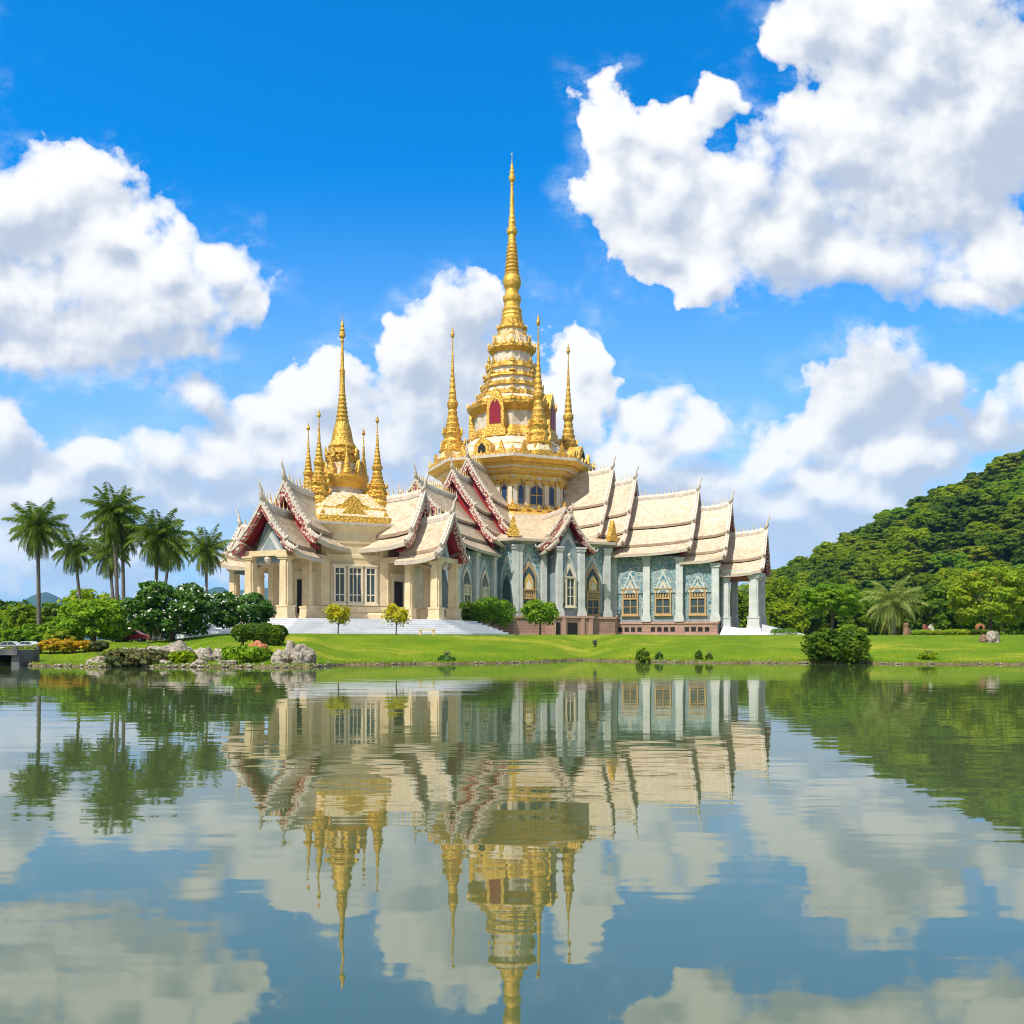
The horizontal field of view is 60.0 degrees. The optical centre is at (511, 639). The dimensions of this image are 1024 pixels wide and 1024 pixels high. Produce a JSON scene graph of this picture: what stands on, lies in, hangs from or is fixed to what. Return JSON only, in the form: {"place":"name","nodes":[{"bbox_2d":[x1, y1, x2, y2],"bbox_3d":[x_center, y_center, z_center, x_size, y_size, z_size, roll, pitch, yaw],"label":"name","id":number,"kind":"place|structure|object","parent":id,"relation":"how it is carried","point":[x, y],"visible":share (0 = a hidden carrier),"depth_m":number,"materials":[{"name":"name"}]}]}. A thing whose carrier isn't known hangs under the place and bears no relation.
{"place":"outdoors","nodes":[
{"label":"outdoors","id":0,"kind":"place"},
{"bbox_2d":[21,587,267,639],"bbox_3d":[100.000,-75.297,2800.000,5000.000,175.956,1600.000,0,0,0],"label":"mountains","id":1,"kind":"structure","parent":0,"point":[46,597],"depth_m":2552.41,"materials":[{"name":"green plant"}]},
{"bbox_2d":[0,660,1023,1023],"bbox_3d":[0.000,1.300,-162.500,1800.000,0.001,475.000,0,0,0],"label":"water","id":2,"kind":"structure","parent":0,"point":[598,842],"depth_m":5.64,"materials":[{"name":"blue liquid"}]},
{"bbox_2d":[0,633,1023,666],"bbox_3d":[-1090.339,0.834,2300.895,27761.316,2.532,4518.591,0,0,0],"label":"lawn","id":3,"kind":"structure","parent":0,"point":[675,642],"depth_m":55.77,"materials":[{"name":"green plant"}]},
{"bbox_2d":[0,627,29,642],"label":"bush","id":4,"kind":"object","parent":3,"relation":"on","point":[15,634],"visible":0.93,"depth_m":54.36,"materials":[{"name":"green plant"}]},
{"bbox_2d":[0,645,39,665],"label":"footbridge","id":5,"kind":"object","parent":3,"relation":"on","point":[14,656],"visible":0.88,"depth_m":44.77,"materials":[{"name":"concrete"}]},
{"bbox_2d":[0,599,43,629],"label":"garden tree","id":6,"kind":"object","parent":3,"relation":"on","point":[4,605],"visible":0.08,"depth_m":86.64,"materials":[{"name":"green plant"}]},
{"bbox_2d":[0,603,50,634],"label":"garden tree","id":7,"kind":"object","parent":3,"relation":"on","point":[21,615],"visible":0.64,"depth_m":78.67,"materials":[{"name":"green plant"}]},
{"bbox_2d":[1,497,70,632],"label":"coconut palm","id":8,"kind":"object","parent":3,"relation":"on","point":[36,530],"visible":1,"depth_m":61.90,"materials":[{"name":"green plant"}]},
{"bbox_2d":[21,621,61,641],"bbox_3d":[-31.623,-0.408,60.005,3.397,1.808,3.253,0,0,0],"label":"bush","id":9,"kind":"object","parent":3,"relation":"on","point":[32,629],"visible":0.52,"depth_m":59.04,"materials":[{"name":"green plant"}]},
{"bbox_2d":[35,602,61,620],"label":"garden tree","id":10,"kind":"object","parent":3,"relation":"on","point":[49,609],"visible":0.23,"depth_m":93.32,"materials":[{"name":"green plant"}]},
{"bbox_2d":[36,638,60,652],"bbox_3d":[-26.301,0.469,50.483,1.441,1.179,1.656,0,0,0],"label":"flower bush","id":11,"kind":"object","parent":3,"relation":"on","point":[48,645],"visible":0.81,"depth_m":50.03,"materials":[{"name":"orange plant"}]},
{"bbox_2d":[42,626,82,640],"bbox_3d":[-29.425,-0.219,58.008,2.469,1.366,2.386,0,0,0],"label":"bush","id":12,"kind":"object","parent":3,"relation":"on","point":[63,634],"visible":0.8,"depth_m":57.46,"materials":[{"name":"green plant"}]},
{"bbox_2d":[54,639,77,652],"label":"flower bush","id":13,"kind":"object","parent":3,"relation":"on","point":[64,645],"visible":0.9,"depth_m":50.03,"materials":[{"name":"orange plant"}]},
{"bbox_2d":[50,524,101,640],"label":"coconut palm","id":14,"kind":"object","parent":3,"relation":"on","point":[75,548],"visible":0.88,"depth_m":75.83,"materials":[{"name":"green plant"}]},
{"bbox_2d":[56,588,114,640],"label":"garden tree","id":15,"kind":"object","parent":3,"relation":"on","point":[87,594],"visible":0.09,"depth_m":96.61,"materials":[{"name":"green plant"}]},
{"bbox_2d":[52,598,134,641],"bbox_3d":[-28.316,-1.218,60.073,5.284,3.327,5.620,0,0,0],"label":"spreading tree","id":16,"kind":"object","parent":3,"relation":"on","point":[76,615],"visible":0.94,"depth_m":58.58,"materials":[{"name":"green plant"}]},
{"bbox_2d":[88,640,109,650],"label":"flower bush","id":17,"kind":"object","parent":3,"relation":"on","point":[99,645],"visible":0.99,"depth_m":50.21,"materials":[{"name":"green plant"}]},
{"bbox_2d":[79,532,130,641],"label":"coconut palm","id":18,"kind":"object","parent":3,"relation":"on","point":[107,562],"visible":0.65,"depth_m":73.76,"materials":[{"name":"green plant"}]},
{"bbox_2d":[80,482,145,641],"bbox_3d":[-28.776,-5.404,64.346,4.828,11.684,4.485,0,0,0],"label":"coconut palm","id":19,"kind":"object","parent":3,"relation":"on","point":[110,515],"visible":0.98,"depth_m":63.80,"materials":[{"name":"green plant"}]},
{"bbox_2d":[90,509,150,600],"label":"coconut palm","id":20,"kind":"object","parent":3,"relation":"on","point":[124,552],"visible":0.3,"depth_m":65.97,"materials":[{"name":"green plant"}]},
{"bbox_2d":[115,631,149,641],"bbox_3d":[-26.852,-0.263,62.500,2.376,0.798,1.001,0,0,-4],"label":"parked car","id":21,"kind":"object","parent":3,"relation":"on","point":[139,636],"visible":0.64,"depth_m":62.07,"materials":[{"name":"red paint"}]},
{"bbox_2d":[96,640,170,666],"bbox_3d":[-18.351,0.718,43.425,3.423,1.652,3.492,0,0,0],"label":"shrub","id":22,"kind":"object","parent":3,"relation":"on","point":[121,657],"visible":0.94,"depth_m":42.38,"materials":[{"name":"green plant"}]},
{"bbox_2d":[123,508,193,640],"bbox_3d":[-25.216,-4.554,63.157,4.444,9.847,4.385,0,0,0],"label":"coconut palm","id":23,"kind":"object","parent":3,"relation":"on","point":[158,539],"visible":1,"depth_m":62.74,"materials":[{"name":"green plant"}]},
{"bbox_2d":[143,525,194,639],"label":"coconut palm","id":24,"kind":"object","parent":3,"relation":"on","point":[178,560],"visible":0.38,"depth_m":73.02,"materials":[{"name":"green plant"}]},
{"bbox_2d":[119,580,220,640],"bbox_3d":[-21.419,-1.717,55.951,5.856,4.121,5.738,0,0,0],"label":"frangipani tree","id":25,"kind":"object","parent":3,"relation":"on","point":[191,609],"visible":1,"depth_m":54.59,"materials":[{"name":"green plant"}]},
{"bbox_2d":[161,640,192,655],"bbox_3d":[-17.180,0.533,45.353,2.161,1.073,1.339,0,0,-12],"label":"boulder","id":26,"kind":"object","parent":3,"relation":"on","point":[178,645],"visible":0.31,"depth_m":45.25,"materials":[{"name":"grey stone"}]},
{"bbox_2d":[167,649,196,663],"bbox_3d":[-16.148,0.935,43.594,1.534,1.002,1.617,0,0,0],"label":"shrub","id":27,"kind":"object","parent":3,"relation":"on","point":[182,656],"visible":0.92,"depth_m":43.18,"materials":[{"name":"green plant"}]},
{"bbox_2d":[193,647,213,660],"bbox_3d":[-15.377,0.714,44.267,1.096,0.782,1.580,0,0,-31],"label":"boulder","id":28,"kind":"object","parent":3,"relation":"on","point":[205,654],"visible":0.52,"depth_m":43.76,"materials":[{"name":"grey stone"}]},
{"bbox_2d":[187,524,233,591],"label":"coconut palm","id":29,"kind":"object","parent":3,"relation":"on","point":[207,551],"visible":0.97,"depth_m":77.84,"materials":[{"name":"green plant"}]},
{"bbox_2d":[210,591,276,629],"bbox_3d":[-18.534,-1.691,60.137,5.318,3.216,5.213,0,0,0],"label":"frangipani tree","id":30,"kind":"object","parent":3,"relation":"on","point":[252,607],"visible":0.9,"depth_m":58.56,"materials":[{"name":"green plant"}]},
{"bbox_2d":[220,643,271,663],"bbox_3d":[-13.155,0.890,43.822,2.266,1.448,2.352,0,0,27],"label":"shrub","id":31,"kind":"object","parent":3,"relation":"on","point":[240,653],"visible":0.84,"depth_m":43.19,"materials":[{"name":"green plant"}]},
{"bbox_2d":[230,622,288,645],"bbox_3d":[-14.252,-0.238,50.030,3.269,1.547,1.457,0,0,0],"label":"topiary","id":32,"kind":"object","parent":3,"relation":"on","point":[267,633],"visible":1,"depth_m":49.62,"materials":[{"name":"green plant"}]},
{"bbox_2d":[271,649,291,663],"bbox_3d":[-11.102,0.811,42.820,1.168,0.785,0.996,0,0,-15],"label":"boulder","id":33,"kind":"object","parent":3,"relation":"on","point":[280,656],"visible":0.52,"depth_m":42.52,"materials":[{"name":"grey stone"}]},
{"bbox_2d":[290,644,316,663],"bbox_3d":[-10.143,0.695,43.069,1.489,1.044,1.272,0,0,-44],"label":"boulder","id":34,"kind":"object","parent":3,"relation":"on","point":[303,653],"visible":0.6,"depth_m":42.70,"materials":[{"name":"grey stone"}]},
{"bbox_2d":[322,601,350,633],"bbox_3d":[-12.422,-1.406,63.499,2.019,2.719,1.852,0,0,-42],"label":"young tree","id":35,"kind":"object","parent":3,"relation":"on","point":[335,612],"visible":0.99,"depth_m":63.18,"materials":[{"name":"yellow plant"}]},
{"bbox_2d":[381,603,411,634],"bbox_3d":[-8.285,-1.369,63.503,2.267,2.637,2.050,0,0,0],"label":"young tree","id":36,"kind":"object","parent":3,"relation":"on","point":[390,612],"visible":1,"depth_m":63.22,"materials":[{"name":"yellow plant"}]},
{"bbox_2d":[459,600,476,620],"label":"garden tree","id":37,"kind":"object","parent":3,"relation":"on","point":[463,606],"visible":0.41,"depth_m":85.03,"materials":[{"name":"green plant"}]},
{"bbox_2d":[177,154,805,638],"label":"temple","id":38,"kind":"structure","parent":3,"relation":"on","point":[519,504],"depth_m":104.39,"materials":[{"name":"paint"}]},
{"bbox_2d":[293,571,316,612],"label":"door","id":39,"kind":"structure","parent":38,"relation":"in","point":[298,574],"depth_m":76.13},
{"bbox_2d":[332,564,347,604],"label":"window","id":40,"kind":"structure","parent":38,"relation":"in","point":[339,580],"depth_m":76.10,"materials":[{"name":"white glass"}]},
{"bbox_2d":[347,565,364,605],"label":"window","id":41,"kind":"structure","parent":38,"relation":"in","point":[354,582],"depth_m":76.67,"materials":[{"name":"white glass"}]},
{"bbox_2d":[364,565,378,605],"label":"window","id":42,"kind":"structure","parent":38,"relation":"in","point":[370,581],"depth_m":77.14,"materials":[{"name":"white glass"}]},
{"bbox_2d":[391,573,404,606],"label":"door","id":43,"kind":"structure","parent":38,"relation":"in","point":[397,579],"depth_m":79.17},
{"bbox_2d":[564,576,576,607],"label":"window","id":44,"kind":"structure","parent":38,"relation":"in","point":[569,580],"depth_m":103.88,"materials":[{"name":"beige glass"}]},
{"bbox_2d":[585,590,600,616],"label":"window","id":45,"kind":"structure","parent":38,"relation":"in","point":[592,596],"depth_m":107.21,"materials":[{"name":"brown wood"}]},
{"bbox_2d":[621,588,638,615],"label":"window","id":46,"kind":"structure","parent":38,"relation":"in","point":[629,601],"depth_m":108.58,"materials":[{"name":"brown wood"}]},
{"bbox_2d":[654,588,671,615],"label":"window","id":47,"kind":"structure","parent":38,"relation":"in","point":[662,600],"depth_m":107.05,"materials":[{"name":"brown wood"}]},
{"bbox_2d":[688,587,706,615],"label":"window","id":48,"kind":"structure","parent":38,"relation":"in","point":[697,600],"depth_m":105.80,"materials":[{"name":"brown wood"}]},
{"bbox_2d":[467,596,517,628],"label":"garden tree","id":49,"kind":"object","parent":3,"relation":"on","point":[484,611],"visible":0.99,"depth_m":83.06,"materials":[{"name":"green plant"}]},
{"bbox_2d":[519,598,560,634],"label":"garden tree","id":50,"kind":"object","parent":3,"relation":"on","point":[537,611],"visible":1,"depth_m":91.36,"materials":[{"name":"green plant"}]},
{"bbox_2d":[730,590,748,627],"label":"garden tree","id":51,"kind":"object","parent":3,"relation":"on","point":[743,607],"visible":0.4,"depth_m":136.19,"materials":[{"name":"green plant"}]},
{"bbox_2d":[765,577,803,614],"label":"garden tree","id":52,"kind":"object","parent":3,"relation":"on","point":[774,591],"visible":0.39,"depth_m":126.44,"materials":[{"name":"green plant"}]},
{"bbox_2d":[765,599,811,632],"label":"garden tree","id":53,"kind":"object","parent":3,"relation":"on","point":[782,614],"visible":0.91,"depth_m":116.28,"materials":[{"name":"green plant"}]},
{"bbox_2d":[798,583,865,629],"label":"garden tree","id":54,"kind":"object","parent":3,"relation":"on","point":[830,595],"visible":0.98,"depth_m":94.26,"materials":[{"name":"green plant"}]},
{"bbox_2d":[800,627,871,663],"bbox_3d":[18.184,0.494,49.520,3.730,2.501,3.680,0,0,-44],"label":"shrub","id":55,"kind":"object","parent":3,"relation":"on","point":[851,645],"visible":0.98,"depth_m":48.59,"materials":[{"name":"green plant"}]},
{"bbox_2d":[837,599,897,634],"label":"garden tree","id":56,"kind":"object","parent":3,"relation":"on","point":[861,618],"visible":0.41,"depth_m":102.54,"materials":[{"name":"green plant"}]},
{"bbox_2d":[858,575,927,634],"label":"date palm","id":57,"kind":"object","parent":3,"relation":"on","point":[892,606],"visible":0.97,"depth_m":77.60,"materials":[{"name":"green plant"}]},
{"bbox_2d":[899,586,966,634],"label":"garden tree","id":58,"kind":"object","parent":3,"relation":"on","point":[931,609],"visible":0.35,"depth_m":98.18,"materials":[{"name":"green plant"}]},
{"bbox_2d":[935,599,987,634],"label":"garden tree","id":59,"kind":"object","parent":3,"relation":"on","point":[947,614],"visible":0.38,"depth_m":91.65,"materials":[{"name":"green plant"}]},
{"bbox_2d":[946,565,1023,629],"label":"lime tree","id":60,"kind":"object","parent":3,"relation":"on","point":[968,586],"visible":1,"depth_m":74.69,"materials":[{"name":"green plant"}]},
{"bbox_2d":[1001,592,1023,634],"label":"garden tree","id":61,"kind":"object","parent":3,"relation":"on","point":[1009,627],"visible":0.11,"depth_m":90.55,"materials":[{"name":"green plant"}]},
{"bbox_2d":[0,658,1023,667],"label":"shore","id":62,"kind":"structure","parent":0,"point":[464,662],"depth_m":47.81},
{"bbox_2d":[26,658,1023,667],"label":"pebbles","id":63,"kind":"object","parent":62,"relation":"on","point":[182,665],"visible":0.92,"depth_m":43.79,"materials":[{"name":"grey stone"}]},
{"bbox_2d":[0,0,1023,604],"label":"sky","id":64,"kind":"structure","parent":0,"point":[775,248],"materials":[{"name":"blue"}]},
{"bbox_2d":[747,479,1023,634],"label":"hill","id":65,"kind":"structure","parent":0,"point":[1006,557],"depth_m":219.22,"materials":[{"name":"green plant"}]},
{"bbox_2d":[807,553,837,565],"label":"forest tree","id":66,"kind":"object","parent":65,"relation":"on","point":[816,559],"visible":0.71,"depth_m":251.65,"materials":[{"name":"green plant"}]},
{"bbox_2d":[807,567,843,581],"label":"forest tree","id":67,"kind":"object","parent":65,"relation":"on","point":[829,573],"visible":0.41,"depth_m":217.80,"materials":[{"name":"green plant"}]},
{"bbox_2d":[812,541,843,555],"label":"forest tree","id":68,"kind":"object","parent":65,"relation":"on","point":[823,548],"visible":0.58,"depth_m":257.74,"materials":[{"name":"green plant"}]},
{"bbox_2d":[807,574,849,587],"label":"forest tree","id":69,"kind":"object","parent":65,"relation":"on","point":[819,580],"visible":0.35,"depth_m":203.92,"materials":[{"name":"green plant"}]},
{"bbox_2d":[837,556,860,570],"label":"forest tree","id":70,"kind":"object","parent":65,"relation":"on","point":[845,564],"visible":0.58,"depth_m":228.67,"materials":[{"name":"green plant"}]},
{"bbox_2d":[838,569,879,581],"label":"forest tree","id":71,"kind":"object","parent":65,"relation":"on","point":[850,575],"visible":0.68,"depth_m":205.98,"materials":[{"name":"green plant"}]},
{"bbox_2d":[851,554,877,571],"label":"forest tree","id":72,"kind":"object","parent":65,"relation":"on","point":[862,563],"visible":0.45,"depth_m":218.69,"materials":[{"name":"green plant"}]},
{"bbox_2d":[854,533,886,543],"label":"forest tree","id":73,"kind":"object","parent":65,"relation":"on","point":[868,537],"visible":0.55,"depth_m":244.81,"materials":[{"name":"green plant"}]},
{"bbox_2d":[854,579,888,589],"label":"forest tree","id":74,"kind":"object","parent":65,"relation":"on","point":[867,584],"visible":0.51,"depth_m":194.80,"materials":[{"name":"green plant"}]},
{"bbox_2d":[864,517,901,533],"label":"forest tree","id":75,"kind":"object","parent":65,"relation":"on","point":[876,526],"visible":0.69,"depth_m":248.98,"materials":[{"name":"green plant"}]},
{"bbox_2d":[866,553,904,573],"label":"forest tree","id":76,"kind":"object","parent":65,"relation":"on","point":[878,560],"visible":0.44,"depth_m":210.88,"materials":[{"name":"green plant"}]},
{"bbox_2d":[878,558,915,580],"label":"forest tree","id":77,"kind":"object","parent":65,"relation":"on","point":[891,569],"visible":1,"depth_m":203.61,"materials":[{"name":"green plant"}]},
{"bbox_2d":[879,539,917,556],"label":"forest tree","id":78,"kind":"object","parent":65,"relation":"on","point":[893,547],"visible":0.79,"depth_m":219.15,"materials":[{"name":"green plant"}]},
{"bbox_2d":[887,506,921,520],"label":"forest tree","id":79,"kind":"object","parent":65,"relation":"on","point":[898,513],"visible":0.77,"depth_m":256.19,"materials":[{"name":"green plant"}]},
{"bbox_2d":[892,527,931,546],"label":"forest tree","id":80,"kind":"object","parent":65,"relation":"on","point":[909,534],"visible":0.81,"depth_m":227.41,"materials":[{"name":"green plant"}]},
{"bbox_2d":[802,465,1023,634],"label":"undergrowth","id":81,"kind":"object","parent":65,"relation":"on","point":[812,629],"visible":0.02,"depth_m":150.85,"materials":[{"name":"green plant"}]},
{"bbox_2d":[902,554,936,574],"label":"forest tree","id":82,"kind":"object","parent":65,"relation":"on","point":[919,561],"visible":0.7,"depth_m":203.83,"materials":[{"name":"green plant"}]},
{"bbox_2d":[905,496,933,506],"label":"forest tree","id":83,"kind":"object","parent":65,"relation":"on","point":[919,499],"visible":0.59,"depth_m":265.77,"materials":[{"name":"green plant"}]},
{"bbox_2d":[909,572,937,586],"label":"forest tree","id":84,"kind":"object","parent":65,"relation":"on","point":[926,578],"visible":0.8,"depth_m":194.22,"materials":[{"name":"green plant"}]},
{"bbox_2d":[908,510,947,528],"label":"forest tree","id":85,"kind":"object","parent":65,"relation":"on","point":[917,521],"visible":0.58,"depth_m":234.09,"materials":[{"name":"green plant"}]},
{"bbox_2d":[921,517,960,532],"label":"forest tree","id":86,"kind":"object","parent":65,"relation":"on","point":[945,523],"visible":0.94,"depth_m":226.54,"materials":[{"name":"green plant"}]},
{"bbox_2d":[927,531,962,549],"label":"forest tree","id":87,"kind":"object","parent":65,"relation":"on","point":[936,539],"visible":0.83,"depth_m":212.35,"materials":[{"name":"green plant"}]},
{"bbox_2d":[933,567,966,582],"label":"forest tree","id":88,"kind":"object","parent":65,"relation":"on","point":[946,573],"visible":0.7,"depth_m":190.00,"materials":[{"name":"green plant"}]},
{"bbox_2d":[929,552,971,568],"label":"forest tree","id":89,"kind":"object","parent":65,"relation":"on","point":[942,560],"visible":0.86,"depth_m":198.85,"materials":[{"name":"green plant"}]},
{"bbox_2d":[933,484,967,498],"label":"forest tree","id":90,"kind":"object","parent":65,"relation":"on","point":[951,490],"visible":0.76,"depth_m":257.55,"materials":[{"name":"green plant"}]},
{"bbox_2d":[945,505,975,531],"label":"forest tree","id":91,"kind":"object","parent":65,"relation":"on","point":[954,513],"visible":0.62,"depth_m":230.36,"materials":[{"name":"green plant"}]},
{"bbox_2d":[949,491,986,507],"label":"forest tree","id":92,"kind":"object","parent":65,"relation":"on","point":[970,497],"visible":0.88,"depth_m":235.50,"materials":[{"name":"green plant"}]},
{"bbox_2d":[952,561,992,571],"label":"forest tree","id":93,"kind":"object","parent":65,"relation":"on","point":[968,566],"visible":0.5,"depth_m":190.90,"materials":[{"name":"green plant"}]},
{"bbox_2d":[951,546,995,563],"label":"forest tree","id":94,"kind":"object","parent":65,"relation":"on","point":[981,552],"visible":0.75,"depth_m":198.87,"materials":[{"name":"green plant"}]},
{"bbox_2d":[955,532,992,547],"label":"forest tree","id":95,"kind":"object","parent":65,"relation":"on","point":[967,540],"visible":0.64,"depth_m":208.26,"materials":[{"name":"green plant"}]},
{"bbox_2d":[959,505,1004,524],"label":"forest tree","id":96,"kind":"object","parent":65,"relation":"on","point":[984,512],"visible":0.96,"depth_m":218.21,"materials":[{"name":"green plant"}]},
{"bbox_2d":[964,521,1001,534],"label":"forest tree","id":97,"kind":"object","parent":65,"relation":"on","point":[974,527],"visible":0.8,"depth_m":212.24,"materials":[{"name":"green plant"}]},
{"bbox_2d":[976,473,1011,486],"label":"forest tree","id":98,"kind":"object","parent":65,"relation":"on","point":[983,480],"visible":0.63,"depth_m":250.98,"materials":[{"name":"green plant"}]},
{"bbox_2d":[976,484,1012,505],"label":"forest tree","id":99,"kind":"object","parent":65,"relation":"on","point":[992,494],"visible":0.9,"depth_m":231.97,"materials":[{"name":"green plant"}]},
{"bbox_2d":[974,531,1022,559],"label":"forest tree","id":100,"kind":"object","parent":65,"relation":"on","point":[999,543],"visible":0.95,"depth_m":199.34,"materials":[{"name":"green plant"}]},
{"bbox_2d":[983,460,1018,475],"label":"forest tree","id":101,"kind":"object","parent":65,"relation":"on","point":[1004,466],"visible":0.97,"depth_m":265.10,"materials":[{"name":"green plant"}]},
{"bbox_2d":[995,513,1023,529],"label":"forest tree","id":102,"kind":"object","parent":65,"relation":"on","point":[1006,521],"visible":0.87,"depth_m":211.52,"materials":[{"name":"green plant"}]},
{"bbox_2d":[1003,494,1023,514],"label":"forest tree","id":103,"kind":"object","parent":65,"relation":"on","point":[1016,505],"visible":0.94,"depth_m":214.90,"materials":[{"name":"green plant"}]},
{"bbox_2d":[1009,546,1023,564],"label":"forest tree","id":104,"kind":"object","parent":65,"relation":"on","point":[1018,557],"visible":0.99,"depth_m":192.76,"materials":[{"name":"green plant"}]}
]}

